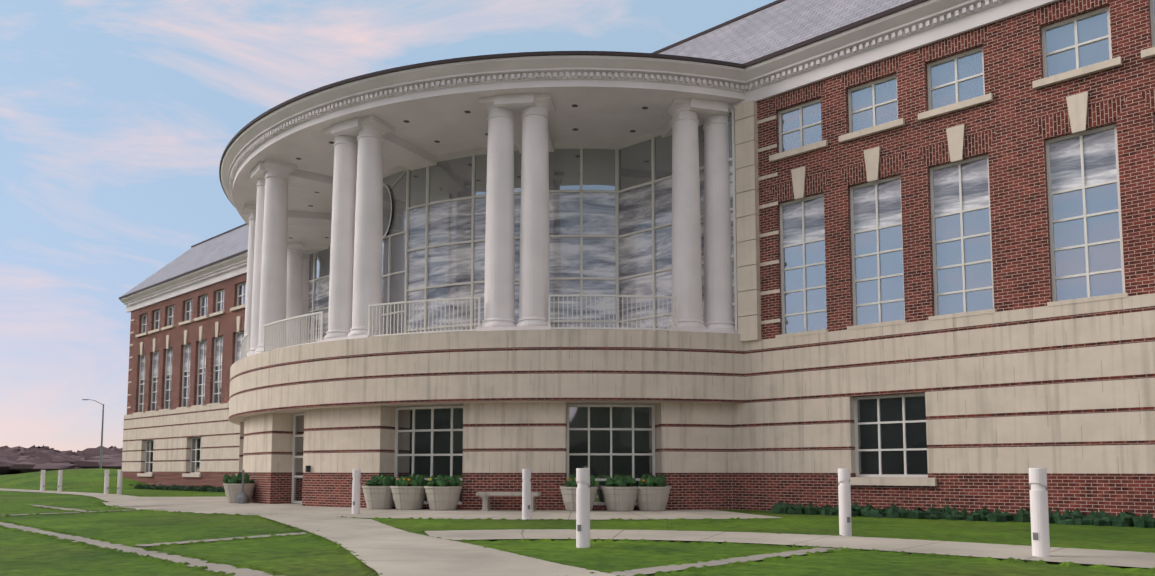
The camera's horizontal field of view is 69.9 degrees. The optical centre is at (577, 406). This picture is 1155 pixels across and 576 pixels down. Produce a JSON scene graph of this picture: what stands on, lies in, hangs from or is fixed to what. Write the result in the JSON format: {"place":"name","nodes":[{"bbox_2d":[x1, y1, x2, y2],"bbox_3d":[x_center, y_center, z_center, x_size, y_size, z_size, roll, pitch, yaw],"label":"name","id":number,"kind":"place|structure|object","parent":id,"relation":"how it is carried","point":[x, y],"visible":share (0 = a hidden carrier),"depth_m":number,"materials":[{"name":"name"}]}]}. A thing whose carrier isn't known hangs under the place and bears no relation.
{"place":"outdoors","nodes":[
{"label":"outdoors","id":0,"kind":"place"},
{"bbox_2d":[0,444,122,474],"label":"hills","id":1,"kind":"structure","parent":0,"point":[19,459],"depth_m":210.16,"materials":[{"name":"brown soil"}]},
{"bbox_2d":[0,0,775,451],"label":"sky","id":2,"kind":"structure","parent":0,"point":[118,118],"materials":[{"name":"blue"}]},
{"bbox_2d":[307,109,737,342],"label":"glass curtain wall","id":3,"kind":"structure","parent":0,"point":[610,218],"depth_m":27.05,"materials":[{"name":"grey glass"}]},
{"bbox_2d":[0,474,1154,575],"bbox_3d":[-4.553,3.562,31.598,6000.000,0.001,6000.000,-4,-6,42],"label":"ground","id":4,"kind":"structure","parent":0,"point":[24,555],"depth_m":12.47,"materials":[{"name":"green plant"}]},
{"bbox_2d":[0,468,146,489],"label":"lawn mound","id":5,"kind":"object","parent":4,"relation":"on","point":[82,479],"visible":0.52,"depth_m":53.25,"materials":[{"name":"green plant"}]},
{"bbox_2d":[82,399,103,468],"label":"street light","id":6,"kind":"object","parent":4,"relation":"on","point":[101,449],"visible":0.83,"depth_m":129.09,"materials":[{"name":"silver metal"}]},
{"bbox_2d":[117,470,122,493],"bbox_3d":[-21.127,3.502,38.107,0.200,1.132,0.201,-4,-6,42],"label":"bollard","id":7,"kind":"object","parent":4,"relation":"on","point":[119,482],"visible":0.96,"depth_m":38.03,"materials":[{"name":"white paint"}]},
{"bbox_2d":[120,252,247,487],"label":"wing","id":8,"kind":"structure","parent":4,"relation":"on","point":[186,337],"depth_m":48.70,"materials":[{"name":"red brick"}]},
{"bbox_2d":[229,329,744,509],"bbox_3d":[-6.425,0.923,29.715,25.333,4.970,9.500,-4,-6,42],"label":"curved building base","id":9,"kind":"object","parent":4,"relation":"on","point":[474,412],"visible":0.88,"depth_m":23.38,"materials":[{"name":"beige stone"}]},
{"bbox_2d":[219,51,745,358],"bbox_3d":[-3.291,-7.769,33.887,29.778,13.010,20.113,-4,-6,42],"label":"colonnade","id":10,"kind":"object","parent":9,"relation":"on","point":[301,178],"visible":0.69,"depth_m":24.28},
{"bbox_2d":[0,488,1154,575],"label":"walkways","id":11,"kind":"structure","parent":4,"relation":"on","point":[383,549],"depth_m":12.79,"materials":[{"name":"concrete"}]},
{"bbox_2d":[40,470,45,490],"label":"bollard","id":12,"kind":"object","parent":11,"relation":"on","point":[42,484],"visible":0.85,"depth_m":42.47,"materials":[{"name":"white paint"}]},
{"bbox_2d":[57,470,62,490],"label":"bollard","id":13,"kind":"object","parent":11,"relation":"on","point":[60,478],"visible":0.92,"depth_m":42.45,"materials":[{"name":"white paint"}]},
{"bbox_2d":[104,470,109,493],"bbox_3d":[-21.731,3.502,38.113,0.212,1.132,0.200,-4,-6,42],"label":"bollard","id":14,"kind":"object","parent":11,"relation":"on","point":[106,482],"visible":0.83,"depth_m":38.05,"materials":[{"name":"white paint"}]},
{"bbox_2d":[223,473,255,502],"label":"planter","id":15,"kind":"object","parent":11,"relation":"on","point":[232,484],"depth_m":27.61,"materials":[{"name":"concrete"}]},
{"bbox_2d":[236,470,248,503],"bbox_3d":[-11.155,2.683,27.517,0.420,1.120,0.420,-4,-6,42],"label":"ash urn","id":16,"kind":"object","parent":11,"relation":"on","point":[242,497],"visible":0.92,"depth_m":27.38,"materials":[{"name":"silver metal"}]},
{"bbox_2d":[352,469,360,513],"bbox_3d":[-5.579,2.154,20.797,0.200,1.132,0.210,-4,-6,42],"label":"bollard","id":17,"kind":"object","parent":11,"relation":"on","point":[356,476],"visible":0.85,"depth_m":20.72,"materials":[{"name":"white paint"}]},
{"bbox_2d":[362,473,395,508],"bbox_3d":[-5.617,2.420,23.563,1.050,1.030,1.050,-4,-6,42],"label":"planter","id":18,"kind":"object","parent":11,"relation":"on","point":[377,492],"visible":0.9,"depth_m":23.20,"materials":[{"name":"concrete"}]},
{"bbox_2d":[390,473,426,509],"bbox_3d":[-4.730,2.390,23.219,1.050,1.037,1.050,-4,-6,42],"label":"planter","id":19,"kind":"object","parent":11,"relation":"on","point":[408,493],"visible":0.98,"depth_m":22.86,"materials":[{"name":"concrete"}]},
{"bbox_2d":[424,474,461,509],"bbox_3d":[-3.725,2.365,22.908,1.050,1.039,1.050,-4,-6,42],"label":"planter","id":20,"kind":"object","parent":11,"relation":"on","point":[442,492],"visible":1,"depth_m":22.56,"materials":[{"name":"concrete"}]},
{"bbox_2d":[476,492,540,510],"bbox_3d":[-1.862,2.581,22.313,1.700,0.515,0.420,-1,-4,7],"label":"stone bench","id":21,"kind":"object","parent":11,"relation":"on","point":[485,496],"visible":0.79,"depth_m":22.19,"materials":[{"name":"beige stone"}]},
{"bbox_2d":[522,469,530,518],"bbox_3d":[-1.142,1.982,18.596,0.212,1.132,0.200,-4,-6,42],"label":"bollard","id":22,"kind":"object","parent":11,"relation":"on","point":[526,495],"visible":0.9,"depth_m":18.52,"materials":[{"name":"white metal"}]},
{"bbox_2d":[560,475,597,510],"bbox_3d":[0.037,2.327,22.410,1.050,1.037,1.050,-4,-6,42],"label":"planter","id":23,"kind":"object","parent":11,"relation":"on","point":[568,491],"visible":0.48,"depth_m":22.11,"materials":[{"name":"concrete"}]},
{"bbox_2d":[601,475,637,510],"bbox_3d":[1.163,2.330,22.455,1.050,1.039,1.050,-4,-6,42],"label":"planter","id":24,"kind":"object","parent":11,"relation":"on","point":[619,492],"visible":0.98,"depth_m":22.11,"materials":[{"name":"concrete"}]},
{"bbox_2d":[633,473,670,510],"bbox_3d":[2.034,2.341,22.550,1.050,1.031,1.050,-4,-6,42],"label":"planter","id":25,"kind":"object","parent":11,"relation":"on","point":[653,492],"visible":0.96,"depth_m":22.18,"materials":[{"name":"concrete"}]},
{"bbox_2d":[1029,468,1049,556],"bbox_3d":[5.813,1.344,10.390,0.198,1.132,0.198,-1,-5,15],"label":"bollard","id":26,"kind":"object","parent":11,"relation":"on","point":[1039,515],"visible":0.85,"depth_m":10.32,"materials":[{"name":"white metal"}]},
{"bbox_2d":[0,500,1154,575],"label":"turf edges","id":27,"kind":"object","parent":4,"relation":"on","point":[362,566],"visible":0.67,"depth_m":11.22,"materials":[{"name":"green plant"}]},
{"bbox_2d":[576,468,589,547],"bbox_3d":[0.077,1.462,11.904,0.200,1.132,0.211,-4,-6,42],"label":"bollard","id":28,"kind":"object","parent":4,"relation":"on","point":[583,509],"visible":1,"depth_m":11.83,"materials":[{"name":"white metal"}]},
{"bbox_2d":[129,484,1154,527],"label":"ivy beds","id":29,"kind":"object","parent":4,"relation":"on","point":[1076,516],"visible":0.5,"depth_m":18.64,"materials":[{"name":"green plant"}]},
{"bbox_2d":[838,469,851,535],"bbox_3d":[4.502,1.617,13.898,0.206,1.132,0.200,-4,-6,42],"label":"bollard","id":30,"kind":"object","parent":4,"relation":"on","point":[844,498],"visible":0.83,"depth_m":13.82,"materials":[{"name":"white metal"}]},
{"bbox_2d":[730,0,1154,519],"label":"wing","id":31,"kind":"structure","parent":4,"relation":"on","point":[945,222],"depth_m":19.91,"materials":[{"name":"red brick"}]},
{"bbox_2d":[119,0,927,298],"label":"roof","id":32,"kind":"structure","parent":31,"relation":"on","point":[767,32],"depth_m":25.34,"materials":[{"name":"stone"}]}
]}

